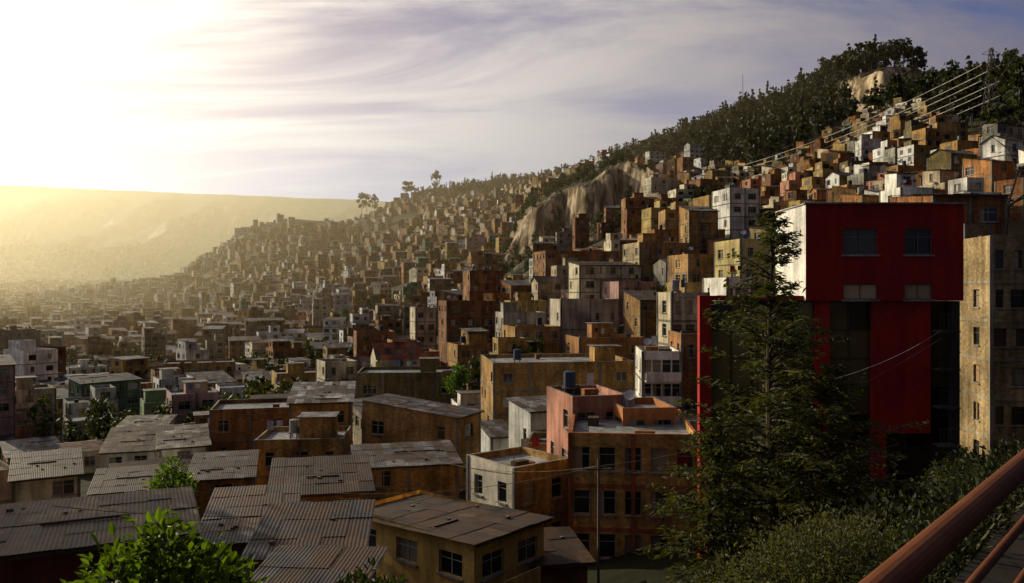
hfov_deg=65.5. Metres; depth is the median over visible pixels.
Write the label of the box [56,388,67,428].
plastered house
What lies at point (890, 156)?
plastered house
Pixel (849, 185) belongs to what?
brick house
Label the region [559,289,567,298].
brick house
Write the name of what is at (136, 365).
brick house
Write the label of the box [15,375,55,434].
plastered house
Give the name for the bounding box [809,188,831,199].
brick house
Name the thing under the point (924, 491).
slope shrubs
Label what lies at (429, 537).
ochre house
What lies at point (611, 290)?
plastered house
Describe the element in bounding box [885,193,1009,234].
dark roofed house
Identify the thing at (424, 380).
brick house
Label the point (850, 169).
plastered house
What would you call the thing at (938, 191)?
brick house
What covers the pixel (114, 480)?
brick house
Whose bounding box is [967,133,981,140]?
brick house
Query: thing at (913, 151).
brick house
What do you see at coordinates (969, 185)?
plastered house
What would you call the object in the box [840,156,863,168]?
brick house
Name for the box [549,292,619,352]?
flat roofed house
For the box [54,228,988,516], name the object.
street cables
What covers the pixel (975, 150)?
brick house
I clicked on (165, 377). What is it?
white house
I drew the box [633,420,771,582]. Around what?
conifer tree
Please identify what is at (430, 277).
hillside houses
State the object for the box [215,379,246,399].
white house
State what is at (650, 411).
orange house
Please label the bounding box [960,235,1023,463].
stone apartment building
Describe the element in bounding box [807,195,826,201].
brick house
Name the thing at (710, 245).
brick house
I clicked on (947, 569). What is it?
verge shrub
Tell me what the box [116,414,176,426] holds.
cream house
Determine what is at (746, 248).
yellow house
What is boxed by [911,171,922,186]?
brick house
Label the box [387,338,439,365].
brick house
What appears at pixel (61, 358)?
brick house
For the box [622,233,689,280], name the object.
brick apartment building
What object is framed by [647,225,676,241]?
brick house
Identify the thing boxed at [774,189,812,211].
brick house
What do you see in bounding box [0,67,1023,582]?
ground
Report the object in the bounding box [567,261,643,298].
plastered house
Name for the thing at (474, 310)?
brick house
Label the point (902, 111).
power lines
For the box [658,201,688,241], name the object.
brick house
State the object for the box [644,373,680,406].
stacked balconies
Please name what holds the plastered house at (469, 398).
on the ground
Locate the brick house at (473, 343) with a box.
[446,328,490,389]
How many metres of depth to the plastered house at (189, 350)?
213.07 m
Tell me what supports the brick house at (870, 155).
on the ground
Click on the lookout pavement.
(1008, 567)
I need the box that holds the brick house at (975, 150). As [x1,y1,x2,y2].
[965,147,978,155]
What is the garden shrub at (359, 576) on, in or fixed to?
on the ground
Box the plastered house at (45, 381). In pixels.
[33,379,50,384]
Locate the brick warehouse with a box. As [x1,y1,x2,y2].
[480,344,634,424]
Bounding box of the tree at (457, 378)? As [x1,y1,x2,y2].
[441,362,471,401]
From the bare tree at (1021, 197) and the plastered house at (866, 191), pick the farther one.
the plastered house at (866, 191)
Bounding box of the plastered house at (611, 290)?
[601,274,657,324]
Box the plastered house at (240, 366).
[235,362,246,369]
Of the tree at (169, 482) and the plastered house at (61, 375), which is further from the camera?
the plastered house at (61, 375)
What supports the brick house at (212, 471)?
on the ground
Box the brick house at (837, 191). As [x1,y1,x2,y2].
[832,185,863,201]
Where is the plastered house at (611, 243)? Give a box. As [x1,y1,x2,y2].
[604,233,621,250]
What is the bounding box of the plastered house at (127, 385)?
[67,372,141,420]
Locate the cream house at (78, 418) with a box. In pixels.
[62,411,117,441]
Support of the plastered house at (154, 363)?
on the ground
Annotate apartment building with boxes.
[0,325,40,354]
[463,266,503,299]
[568,393,696,562]
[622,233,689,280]
[635,336,681,408]
[656,279,709,345]
[692,191,713,207]
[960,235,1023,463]
[964,215,991,238]
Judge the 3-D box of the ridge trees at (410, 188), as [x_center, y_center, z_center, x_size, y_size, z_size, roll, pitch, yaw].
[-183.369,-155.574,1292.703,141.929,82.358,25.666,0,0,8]
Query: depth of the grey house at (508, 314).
146.48 m
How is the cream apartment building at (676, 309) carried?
on the ground
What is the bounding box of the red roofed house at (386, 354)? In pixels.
[368,342,424,366]
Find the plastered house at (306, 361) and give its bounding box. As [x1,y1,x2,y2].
[280,357,311,369]
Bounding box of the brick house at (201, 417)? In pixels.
[182,411,208,427]
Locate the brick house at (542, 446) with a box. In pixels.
[523,432,546,451]
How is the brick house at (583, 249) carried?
on the ground
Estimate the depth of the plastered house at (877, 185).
159.17 m
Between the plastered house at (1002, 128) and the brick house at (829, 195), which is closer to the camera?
the plastered house at (1002, 128)
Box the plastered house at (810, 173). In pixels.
[801,170,814,176]
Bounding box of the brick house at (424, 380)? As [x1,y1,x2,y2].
[356,357,459,403]
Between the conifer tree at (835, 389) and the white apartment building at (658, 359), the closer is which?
the conifer tree at (835, 389)
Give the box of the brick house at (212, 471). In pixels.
[186,449,258,551]
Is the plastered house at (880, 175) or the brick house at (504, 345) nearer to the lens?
the brick house at (504, 345)
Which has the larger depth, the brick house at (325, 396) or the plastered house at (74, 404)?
the plastered house at (74, 404)
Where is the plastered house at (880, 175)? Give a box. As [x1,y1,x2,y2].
[866,171,895,189]
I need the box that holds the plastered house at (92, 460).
[58,439,104,473]
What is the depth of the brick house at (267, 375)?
178.41 m
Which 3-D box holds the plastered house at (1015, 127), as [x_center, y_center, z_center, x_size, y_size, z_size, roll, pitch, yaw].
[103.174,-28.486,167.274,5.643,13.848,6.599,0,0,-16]
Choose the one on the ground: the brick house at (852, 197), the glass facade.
the brick house at (852, 197)
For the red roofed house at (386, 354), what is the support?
on the ground
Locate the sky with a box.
[0,0,1023,201]
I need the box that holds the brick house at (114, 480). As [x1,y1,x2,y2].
[86,463,173,495]
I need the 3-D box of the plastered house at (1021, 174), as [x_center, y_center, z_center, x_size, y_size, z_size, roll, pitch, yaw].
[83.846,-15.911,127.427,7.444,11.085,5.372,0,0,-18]
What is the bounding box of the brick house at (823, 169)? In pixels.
[813,161,839,184]
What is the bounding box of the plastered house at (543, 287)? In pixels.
[530,276,565,319]
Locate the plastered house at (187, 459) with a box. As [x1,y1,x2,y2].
[109,454,193,486]
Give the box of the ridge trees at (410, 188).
[356,170,440,210]
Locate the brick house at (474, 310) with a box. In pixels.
[438,291,496,362]
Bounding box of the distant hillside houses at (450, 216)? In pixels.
[0,160,626,322]
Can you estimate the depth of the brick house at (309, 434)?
70.84 m
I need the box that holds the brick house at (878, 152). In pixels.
[872,140,896,161]
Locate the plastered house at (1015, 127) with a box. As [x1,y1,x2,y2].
[981,125,1023,140]
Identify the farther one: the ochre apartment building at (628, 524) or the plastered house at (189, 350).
the plastered house at (189, 350)
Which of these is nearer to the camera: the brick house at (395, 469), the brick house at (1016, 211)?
the brick house at (395, 469)
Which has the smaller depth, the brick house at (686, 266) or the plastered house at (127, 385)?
the brick house at (686, 266)
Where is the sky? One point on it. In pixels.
(325, 99)
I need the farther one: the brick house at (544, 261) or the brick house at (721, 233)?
the brick house at (544, 261)
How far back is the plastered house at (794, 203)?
160.38 m
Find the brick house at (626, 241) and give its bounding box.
[619,238,636,258]
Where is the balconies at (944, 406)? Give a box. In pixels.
[932,314,960,446]
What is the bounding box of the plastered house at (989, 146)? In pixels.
[979,135,1023,163]
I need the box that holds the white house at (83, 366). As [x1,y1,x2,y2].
[66,359,107,373]
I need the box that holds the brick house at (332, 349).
[322,344,350,358]
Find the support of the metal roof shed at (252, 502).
on the ground
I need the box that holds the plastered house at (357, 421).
[353,398,364,444]
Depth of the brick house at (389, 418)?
74.61 m
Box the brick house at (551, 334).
[501,317,560,353]
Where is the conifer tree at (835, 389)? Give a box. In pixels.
[719,361,928,580]
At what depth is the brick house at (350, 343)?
224.57 m
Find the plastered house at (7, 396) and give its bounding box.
[0,354,16,455]
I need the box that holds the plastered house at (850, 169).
[840,162,853,172]
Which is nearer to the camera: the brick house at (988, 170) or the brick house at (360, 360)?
the brick house at (988, 170)
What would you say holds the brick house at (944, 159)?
on the ground
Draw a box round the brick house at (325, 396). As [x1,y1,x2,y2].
[286,381,355,444]
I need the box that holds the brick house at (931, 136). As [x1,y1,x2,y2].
[912,125,941,150]
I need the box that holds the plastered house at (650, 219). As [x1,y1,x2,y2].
[641,201,669,232]
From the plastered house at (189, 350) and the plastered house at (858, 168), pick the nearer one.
the plastered house at (858, 168)
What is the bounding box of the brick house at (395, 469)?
[351,440,462,500]
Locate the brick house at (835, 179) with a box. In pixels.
[824,172,853,187]
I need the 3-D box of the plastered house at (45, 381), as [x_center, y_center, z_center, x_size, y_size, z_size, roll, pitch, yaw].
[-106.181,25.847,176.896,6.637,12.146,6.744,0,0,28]
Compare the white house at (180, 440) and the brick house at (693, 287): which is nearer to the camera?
the white house at (180, 440)
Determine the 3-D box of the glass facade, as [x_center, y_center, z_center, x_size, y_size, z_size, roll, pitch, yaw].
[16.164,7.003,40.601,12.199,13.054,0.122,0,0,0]
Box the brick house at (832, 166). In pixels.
[830,164,835,168]
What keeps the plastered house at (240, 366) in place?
on the ground
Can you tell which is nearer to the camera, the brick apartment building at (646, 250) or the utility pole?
the utility pole
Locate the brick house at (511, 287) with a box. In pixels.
[500,280,531,298]
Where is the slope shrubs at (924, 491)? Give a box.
[719,445,1001,582]
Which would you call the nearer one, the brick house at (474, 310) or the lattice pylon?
the brick house at (474, 310)
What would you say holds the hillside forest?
on the ground
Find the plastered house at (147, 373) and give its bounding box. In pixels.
[144,369,150,377]
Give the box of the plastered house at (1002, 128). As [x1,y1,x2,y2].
[979,122,1021,155]
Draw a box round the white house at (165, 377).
[152,367,194,389]
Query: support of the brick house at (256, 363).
on the ground
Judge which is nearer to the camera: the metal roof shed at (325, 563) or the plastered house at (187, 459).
the metal roof shed at (325, 563)
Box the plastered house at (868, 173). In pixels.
[847,165,881,184]
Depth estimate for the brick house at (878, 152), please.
223.89 m
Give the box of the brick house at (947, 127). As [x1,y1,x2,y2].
[927,115,956,142]
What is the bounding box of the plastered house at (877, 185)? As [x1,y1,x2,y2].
[870,180,884,190]
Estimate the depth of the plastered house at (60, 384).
167.14 m
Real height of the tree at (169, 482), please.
8.212 m
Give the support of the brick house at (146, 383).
on the ground
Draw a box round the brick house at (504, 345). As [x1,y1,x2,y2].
[489,337,545,353]
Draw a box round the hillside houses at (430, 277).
[0,97,958,366]
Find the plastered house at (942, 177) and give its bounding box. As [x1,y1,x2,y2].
[916,169,957,188]
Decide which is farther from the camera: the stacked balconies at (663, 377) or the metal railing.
the stacked balconies at (663, 377)
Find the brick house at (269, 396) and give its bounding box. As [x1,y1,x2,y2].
[250,394,290,398]
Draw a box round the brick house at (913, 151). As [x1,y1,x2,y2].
[897,140,930,165]
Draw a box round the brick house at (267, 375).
[241,371,270,387]
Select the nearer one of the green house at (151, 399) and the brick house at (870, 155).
the green house at (151, 399)
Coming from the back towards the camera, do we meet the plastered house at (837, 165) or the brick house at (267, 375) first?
the plastered house at (837, 165)
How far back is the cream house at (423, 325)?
186.06 m
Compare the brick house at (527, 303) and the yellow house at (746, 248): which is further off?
the brick house at (527, 303)
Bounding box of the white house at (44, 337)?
[41,330,63,345]
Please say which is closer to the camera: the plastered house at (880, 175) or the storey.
the storey
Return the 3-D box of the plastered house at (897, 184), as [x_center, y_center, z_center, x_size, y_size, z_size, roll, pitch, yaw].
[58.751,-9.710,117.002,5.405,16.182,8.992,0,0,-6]
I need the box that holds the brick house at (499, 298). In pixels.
[483,293,509,310]
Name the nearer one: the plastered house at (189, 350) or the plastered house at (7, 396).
the plastered house at (7, 396)
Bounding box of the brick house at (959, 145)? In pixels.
[940,140,978,150]
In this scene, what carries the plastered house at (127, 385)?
on the ground
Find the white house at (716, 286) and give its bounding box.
[702,266,757,295]
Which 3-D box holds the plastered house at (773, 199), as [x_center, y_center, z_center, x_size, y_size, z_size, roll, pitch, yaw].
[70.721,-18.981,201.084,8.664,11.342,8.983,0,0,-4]
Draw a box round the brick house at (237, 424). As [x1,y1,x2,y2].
[209,394,288,451]
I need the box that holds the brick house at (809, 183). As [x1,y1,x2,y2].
[800,176,824,194]
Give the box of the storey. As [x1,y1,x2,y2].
[775,195,965,300]
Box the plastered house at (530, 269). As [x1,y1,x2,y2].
[529,258,532,281]
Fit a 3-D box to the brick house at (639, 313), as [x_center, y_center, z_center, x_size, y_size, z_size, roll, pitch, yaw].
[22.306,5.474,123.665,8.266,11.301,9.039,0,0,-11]
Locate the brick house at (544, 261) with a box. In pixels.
[533,248,618,275]
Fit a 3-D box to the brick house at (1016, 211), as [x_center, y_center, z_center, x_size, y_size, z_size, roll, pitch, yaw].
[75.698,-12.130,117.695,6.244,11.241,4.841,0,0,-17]
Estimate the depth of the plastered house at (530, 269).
230.65 m
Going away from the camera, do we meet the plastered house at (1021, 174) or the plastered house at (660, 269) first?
the plastered house at (1021, 174)
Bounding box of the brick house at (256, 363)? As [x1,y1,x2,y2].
[247,358,280,369]
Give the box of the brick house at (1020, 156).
[1017,148,1023,163]
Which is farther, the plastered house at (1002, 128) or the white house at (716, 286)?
the plastered house at (1002, 128)
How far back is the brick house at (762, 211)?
175.26 m
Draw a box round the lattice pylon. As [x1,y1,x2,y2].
[980,47,1000,128]
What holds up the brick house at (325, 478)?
on the ground
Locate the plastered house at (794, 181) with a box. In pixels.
[780,172,807,195]
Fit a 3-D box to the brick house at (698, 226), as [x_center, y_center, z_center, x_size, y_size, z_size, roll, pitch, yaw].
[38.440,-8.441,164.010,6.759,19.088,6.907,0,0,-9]
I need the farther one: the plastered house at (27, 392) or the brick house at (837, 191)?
the brick house at (837, 191)
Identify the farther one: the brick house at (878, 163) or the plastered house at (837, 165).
the plastered house at (837, 165)
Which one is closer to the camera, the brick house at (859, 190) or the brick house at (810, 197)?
the brick house at (859, 190)
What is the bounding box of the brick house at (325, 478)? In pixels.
[268,453,375,501]
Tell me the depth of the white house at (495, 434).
83.40 m
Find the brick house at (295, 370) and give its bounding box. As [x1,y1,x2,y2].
[271,362,315,390]
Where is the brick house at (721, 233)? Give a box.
[718,229,724,237]
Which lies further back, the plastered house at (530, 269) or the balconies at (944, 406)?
the plastered house at (530, 269)
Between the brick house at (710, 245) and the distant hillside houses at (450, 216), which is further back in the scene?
the distant hillside houses at (450, 216)
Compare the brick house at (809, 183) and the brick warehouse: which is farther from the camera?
the brick house at (809, 183)
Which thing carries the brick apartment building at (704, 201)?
on the ground
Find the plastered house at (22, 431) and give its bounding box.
[15,411,47,439]
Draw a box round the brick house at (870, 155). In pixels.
[868,152,872,159]
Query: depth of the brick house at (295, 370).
153.22 m
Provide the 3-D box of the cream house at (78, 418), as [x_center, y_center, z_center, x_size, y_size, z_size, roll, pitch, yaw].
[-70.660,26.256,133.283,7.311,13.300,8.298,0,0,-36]
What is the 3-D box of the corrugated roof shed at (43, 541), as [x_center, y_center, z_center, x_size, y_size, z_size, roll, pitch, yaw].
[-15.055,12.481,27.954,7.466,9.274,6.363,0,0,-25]
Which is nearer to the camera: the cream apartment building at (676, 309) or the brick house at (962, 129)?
the cream apartment building at (676, 309)
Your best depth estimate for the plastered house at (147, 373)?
202.25 m
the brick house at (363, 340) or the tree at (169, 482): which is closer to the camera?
the tree at (169, 482)
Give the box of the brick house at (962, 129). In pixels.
[957,122,968,139]
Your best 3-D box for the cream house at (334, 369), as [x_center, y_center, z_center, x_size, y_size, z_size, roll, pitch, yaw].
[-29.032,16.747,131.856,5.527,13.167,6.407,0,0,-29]
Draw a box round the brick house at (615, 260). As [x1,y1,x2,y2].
[609,258,621,262]
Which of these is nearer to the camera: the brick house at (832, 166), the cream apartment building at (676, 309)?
the cream apartment building at (676, 309)
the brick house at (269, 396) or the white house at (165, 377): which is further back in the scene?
the white house at (165, 377)
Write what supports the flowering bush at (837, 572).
on the ground
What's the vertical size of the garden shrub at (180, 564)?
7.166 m
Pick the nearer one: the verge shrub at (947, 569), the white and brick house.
the verge shrub at (947, 569)
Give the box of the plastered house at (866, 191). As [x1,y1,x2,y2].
[863,189,880,194]
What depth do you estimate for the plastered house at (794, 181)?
206.85 m
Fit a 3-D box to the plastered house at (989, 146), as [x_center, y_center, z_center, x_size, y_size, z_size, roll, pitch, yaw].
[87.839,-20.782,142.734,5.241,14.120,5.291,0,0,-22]
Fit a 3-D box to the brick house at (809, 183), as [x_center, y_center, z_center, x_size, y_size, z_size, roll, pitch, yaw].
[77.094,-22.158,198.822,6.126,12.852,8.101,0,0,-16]
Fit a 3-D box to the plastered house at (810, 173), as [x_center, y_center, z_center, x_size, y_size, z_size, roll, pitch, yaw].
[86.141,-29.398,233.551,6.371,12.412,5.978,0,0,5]
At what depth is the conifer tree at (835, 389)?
23.73 m
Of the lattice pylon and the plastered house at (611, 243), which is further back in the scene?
the lattice pylon
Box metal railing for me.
[858,449,1023,582]
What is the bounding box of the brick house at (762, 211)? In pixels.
[760,209,773,224]
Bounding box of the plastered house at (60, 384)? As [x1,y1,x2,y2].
[39,374,85,389]
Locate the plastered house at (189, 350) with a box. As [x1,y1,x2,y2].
[176,341,208,359]
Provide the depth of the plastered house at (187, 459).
77.19 m
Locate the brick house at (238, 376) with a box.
[232,369,264,382]
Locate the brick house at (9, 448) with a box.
[0,436,59,465]
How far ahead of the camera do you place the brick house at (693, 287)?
101.94 m
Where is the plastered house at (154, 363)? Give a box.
[148,361,164,365]
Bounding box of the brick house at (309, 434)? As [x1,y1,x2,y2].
[253,411,351,484]
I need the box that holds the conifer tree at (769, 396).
[643,210,880,582]
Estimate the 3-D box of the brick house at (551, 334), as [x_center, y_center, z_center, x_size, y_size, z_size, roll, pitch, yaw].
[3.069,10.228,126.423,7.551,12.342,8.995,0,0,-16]
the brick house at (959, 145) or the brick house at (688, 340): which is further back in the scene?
the brick house at (959, 145)
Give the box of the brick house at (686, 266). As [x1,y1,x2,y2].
[667,246,713,282]
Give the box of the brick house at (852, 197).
[840,193,878,201]
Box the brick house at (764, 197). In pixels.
[760,191,774,207]
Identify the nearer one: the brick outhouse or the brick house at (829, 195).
the brick outhouse
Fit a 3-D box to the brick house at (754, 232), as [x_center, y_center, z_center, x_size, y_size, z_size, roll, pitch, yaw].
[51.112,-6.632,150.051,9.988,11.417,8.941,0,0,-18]
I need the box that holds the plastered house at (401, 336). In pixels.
[395,335,408,338]
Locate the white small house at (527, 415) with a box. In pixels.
[505,395,546,447]
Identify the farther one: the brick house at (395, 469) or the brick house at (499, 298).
the brick house at (499, 298)
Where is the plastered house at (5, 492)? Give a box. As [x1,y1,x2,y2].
[0,460,11,503]
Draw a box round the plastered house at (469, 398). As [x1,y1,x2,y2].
[450,390,479,408]
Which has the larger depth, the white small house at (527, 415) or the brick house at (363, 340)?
the brick house at (363, 340)
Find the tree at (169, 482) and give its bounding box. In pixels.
[142,454,199,516]
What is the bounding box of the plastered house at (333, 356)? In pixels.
[329,354,347,358]
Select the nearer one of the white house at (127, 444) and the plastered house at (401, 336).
the white house at (127, 444)
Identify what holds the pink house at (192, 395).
on the ground
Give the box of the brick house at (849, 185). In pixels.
[838,180,865,188]
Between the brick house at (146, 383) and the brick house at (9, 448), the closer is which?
the brick house at (9, 448)
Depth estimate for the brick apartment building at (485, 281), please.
216.53 m
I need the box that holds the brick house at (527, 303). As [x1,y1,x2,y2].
[504,292,546,311]
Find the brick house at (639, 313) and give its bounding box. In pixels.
[621,290,664,338]
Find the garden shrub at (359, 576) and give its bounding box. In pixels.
[335,556,410,582]
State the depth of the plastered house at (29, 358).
182.12 m
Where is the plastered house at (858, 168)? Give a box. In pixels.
[854,164,885,173]
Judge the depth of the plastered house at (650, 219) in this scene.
227.22 m
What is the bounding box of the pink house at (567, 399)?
[547,370,627,456]
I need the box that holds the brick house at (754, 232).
[749,227,769,238]
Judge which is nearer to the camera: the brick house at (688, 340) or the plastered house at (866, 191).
the brick house at (688, 340)
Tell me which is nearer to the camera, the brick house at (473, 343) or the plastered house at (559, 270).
the brick house at (473, 343)
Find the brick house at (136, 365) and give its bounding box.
[109,355,162,377]
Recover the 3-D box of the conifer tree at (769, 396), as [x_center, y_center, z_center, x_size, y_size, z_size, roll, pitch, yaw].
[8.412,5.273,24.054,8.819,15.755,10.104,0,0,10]
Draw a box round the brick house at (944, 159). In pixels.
[925,149,976,178]
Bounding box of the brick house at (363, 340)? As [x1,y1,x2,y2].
[353,325,394,356]
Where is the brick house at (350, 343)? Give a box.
[329,342,352,356]
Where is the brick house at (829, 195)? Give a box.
[827,189,831,201]
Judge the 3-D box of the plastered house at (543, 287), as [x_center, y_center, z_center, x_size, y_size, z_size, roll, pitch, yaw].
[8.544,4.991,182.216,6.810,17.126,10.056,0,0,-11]
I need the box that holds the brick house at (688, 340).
[668,330,696,408]
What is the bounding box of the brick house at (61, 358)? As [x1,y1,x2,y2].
[36,346,65,374]
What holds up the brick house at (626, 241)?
on the ground
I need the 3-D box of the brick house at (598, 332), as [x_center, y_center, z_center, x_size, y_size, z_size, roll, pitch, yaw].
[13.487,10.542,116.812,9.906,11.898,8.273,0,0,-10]
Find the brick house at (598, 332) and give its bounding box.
[565,322,644,358]
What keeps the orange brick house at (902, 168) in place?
on the ground
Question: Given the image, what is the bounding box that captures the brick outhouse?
[530,526,595,582]
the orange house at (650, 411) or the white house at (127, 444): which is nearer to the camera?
the orange house at (650, 411)
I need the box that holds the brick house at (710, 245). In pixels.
[707,238,730,253]
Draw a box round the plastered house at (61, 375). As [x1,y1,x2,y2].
[58,372,64,381]
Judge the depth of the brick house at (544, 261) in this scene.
207.69 m
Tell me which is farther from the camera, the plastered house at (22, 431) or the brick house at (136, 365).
the brick house at (136, 365)
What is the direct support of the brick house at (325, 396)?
on the ground
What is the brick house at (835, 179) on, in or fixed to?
on the ground
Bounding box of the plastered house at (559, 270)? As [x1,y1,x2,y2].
[551,257,577,288]
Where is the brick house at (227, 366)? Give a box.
[163,359,234,377]
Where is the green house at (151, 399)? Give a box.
[140,388,166,414]
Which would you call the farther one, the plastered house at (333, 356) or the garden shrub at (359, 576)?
the plastered house at (333, 356)
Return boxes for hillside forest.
[406,34,1023,198]
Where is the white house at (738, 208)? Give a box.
[712,182,759,239]
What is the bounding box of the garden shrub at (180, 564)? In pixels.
[60,505,269,582]
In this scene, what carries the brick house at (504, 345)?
on the ground
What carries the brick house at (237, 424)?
on the ground
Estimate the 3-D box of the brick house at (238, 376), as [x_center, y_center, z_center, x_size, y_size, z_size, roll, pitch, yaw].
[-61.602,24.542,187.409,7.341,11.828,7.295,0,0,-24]
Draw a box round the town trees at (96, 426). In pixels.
[7,147,809,442]
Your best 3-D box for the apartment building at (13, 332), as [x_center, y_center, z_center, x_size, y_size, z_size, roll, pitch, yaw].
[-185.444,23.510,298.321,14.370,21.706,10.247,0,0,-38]
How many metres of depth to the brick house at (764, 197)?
223.34 m
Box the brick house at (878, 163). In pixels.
[859,162,889,166]
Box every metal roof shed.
[196,483,300,582]
[241,499,375,571]
[247,544,388,582]
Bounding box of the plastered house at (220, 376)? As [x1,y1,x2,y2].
[185,370,235,388]
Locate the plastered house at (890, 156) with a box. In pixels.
[883,145,900,165]
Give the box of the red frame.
[697,296,959,557]
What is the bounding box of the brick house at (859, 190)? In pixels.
[856,186,872,194]
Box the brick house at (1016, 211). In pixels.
[994,177,1023,220]
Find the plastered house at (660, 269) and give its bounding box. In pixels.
[652,258,666,290]
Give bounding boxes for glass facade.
[711,301,948,553]
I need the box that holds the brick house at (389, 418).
[358,393,484,492]
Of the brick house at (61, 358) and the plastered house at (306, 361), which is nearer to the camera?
the plastered house at (306, 361)
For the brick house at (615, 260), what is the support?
on the ground
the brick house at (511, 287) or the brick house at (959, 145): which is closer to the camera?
the brick house at (959, 145)
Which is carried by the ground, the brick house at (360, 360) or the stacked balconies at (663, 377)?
the brick house at (360, 360)
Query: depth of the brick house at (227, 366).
188.89 m
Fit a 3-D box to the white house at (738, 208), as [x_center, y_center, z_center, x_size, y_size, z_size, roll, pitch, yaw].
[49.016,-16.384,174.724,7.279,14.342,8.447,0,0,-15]
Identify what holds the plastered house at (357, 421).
on the ground
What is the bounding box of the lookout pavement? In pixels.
[952,504,1023,582]
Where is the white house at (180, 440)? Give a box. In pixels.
[156,423,211,457]
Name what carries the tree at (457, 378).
on the ground
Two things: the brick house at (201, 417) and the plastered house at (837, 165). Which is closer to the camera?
the brick house at (201, 417)
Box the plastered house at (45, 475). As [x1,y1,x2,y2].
[7,447,84,504]
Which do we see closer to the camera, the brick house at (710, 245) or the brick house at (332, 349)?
the brick house at (710, 245)
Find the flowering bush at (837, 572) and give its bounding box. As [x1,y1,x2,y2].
[705,499,919,582]
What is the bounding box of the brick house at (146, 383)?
[141,369,176,397]
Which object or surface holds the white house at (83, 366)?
on the ground
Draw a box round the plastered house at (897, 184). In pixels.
[879,173,933,201]
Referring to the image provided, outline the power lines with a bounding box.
[545,60,1018,185]
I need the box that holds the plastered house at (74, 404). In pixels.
[63,384,118,418]
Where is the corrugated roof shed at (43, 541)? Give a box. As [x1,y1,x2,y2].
[0,486,202,582]
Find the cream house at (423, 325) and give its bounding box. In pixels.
[409,302,436,349]
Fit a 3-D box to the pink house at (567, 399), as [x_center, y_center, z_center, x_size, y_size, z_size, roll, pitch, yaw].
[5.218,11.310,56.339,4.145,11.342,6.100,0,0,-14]
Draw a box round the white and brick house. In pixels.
[466,436,567,526]
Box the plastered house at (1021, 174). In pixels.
[1017,163,1023,177]
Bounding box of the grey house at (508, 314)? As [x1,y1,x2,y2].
[495,302,547,336]
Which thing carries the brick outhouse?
on the ground
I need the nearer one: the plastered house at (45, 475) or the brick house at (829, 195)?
the plastered house at (45, 475)
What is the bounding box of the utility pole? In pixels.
[585,457,611,582]
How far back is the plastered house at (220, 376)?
165.86 m
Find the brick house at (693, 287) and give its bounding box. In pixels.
[665,282,701,291]
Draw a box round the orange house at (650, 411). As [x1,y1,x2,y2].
[612,389,677,425]
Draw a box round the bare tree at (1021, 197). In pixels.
[975,114,1023,234]
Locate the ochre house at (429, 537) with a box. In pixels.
[368,490,552,582]
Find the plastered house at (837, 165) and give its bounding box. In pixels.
[830,163,839,169]
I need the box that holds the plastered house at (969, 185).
[941,177,1000,194]
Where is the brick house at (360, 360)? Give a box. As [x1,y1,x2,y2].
[347,357,369,370]
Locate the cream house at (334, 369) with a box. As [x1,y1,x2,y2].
[316,355,358,396]
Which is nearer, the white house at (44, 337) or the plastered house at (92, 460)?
the plastered house at (92, 460)
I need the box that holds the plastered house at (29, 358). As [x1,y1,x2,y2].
[3,339,57,381]
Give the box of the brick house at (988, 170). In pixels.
[959,157,1018,191]
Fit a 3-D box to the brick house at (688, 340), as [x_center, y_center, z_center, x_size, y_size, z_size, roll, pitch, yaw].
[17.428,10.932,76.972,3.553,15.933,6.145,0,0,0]
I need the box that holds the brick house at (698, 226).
[679,206,718,253]
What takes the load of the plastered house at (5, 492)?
on the ground
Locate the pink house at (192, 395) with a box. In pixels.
[166,379,220,423]
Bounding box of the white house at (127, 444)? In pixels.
[99,424,181,469]
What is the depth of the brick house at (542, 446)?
65.75 m
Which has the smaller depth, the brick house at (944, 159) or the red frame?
the red frame
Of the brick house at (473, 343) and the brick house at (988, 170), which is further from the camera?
the brick house at (473, 343)
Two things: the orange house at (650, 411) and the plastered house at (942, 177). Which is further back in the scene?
the plastered house at (942, 177)
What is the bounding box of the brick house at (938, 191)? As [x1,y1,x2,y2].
[934,182,947,193]
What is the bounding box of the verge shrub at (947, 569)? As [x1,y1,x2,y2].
[841,427,1023,582]
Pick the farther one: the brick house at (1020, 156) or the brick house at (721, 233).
the brick house at (721, 233)
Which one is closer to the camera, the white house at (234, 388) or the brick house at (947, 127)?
the white house at (234, 388)
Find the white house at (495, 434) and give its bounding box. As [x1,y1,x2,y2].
[481,419,508,451]
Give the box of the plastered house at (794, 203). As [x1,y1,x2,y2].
[789,200,812,206]
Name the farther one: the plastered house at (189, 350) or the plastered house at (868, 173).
the plastered house at (189, 350)
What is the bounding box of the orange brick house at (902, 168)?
[886,160,926,172]
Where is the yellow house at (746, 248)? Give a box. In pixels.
[713,230,774,295]
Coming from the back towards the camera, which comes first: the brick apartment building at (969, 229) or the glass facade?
the brick apartment building at (969, 229)
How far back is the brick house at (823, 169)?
206.35 m
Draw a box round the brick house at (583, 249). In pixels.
[574,248,603,250]
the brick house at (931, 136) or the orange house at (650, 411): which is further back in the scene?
the brick house at (931, 136)
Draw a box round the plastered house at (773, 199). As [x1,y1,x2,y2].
[770,196,783,207]
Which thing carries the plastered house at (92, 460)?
on the ground
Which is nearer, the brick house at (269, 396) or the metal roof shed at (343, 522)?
the metal roof shed at (343, 522)

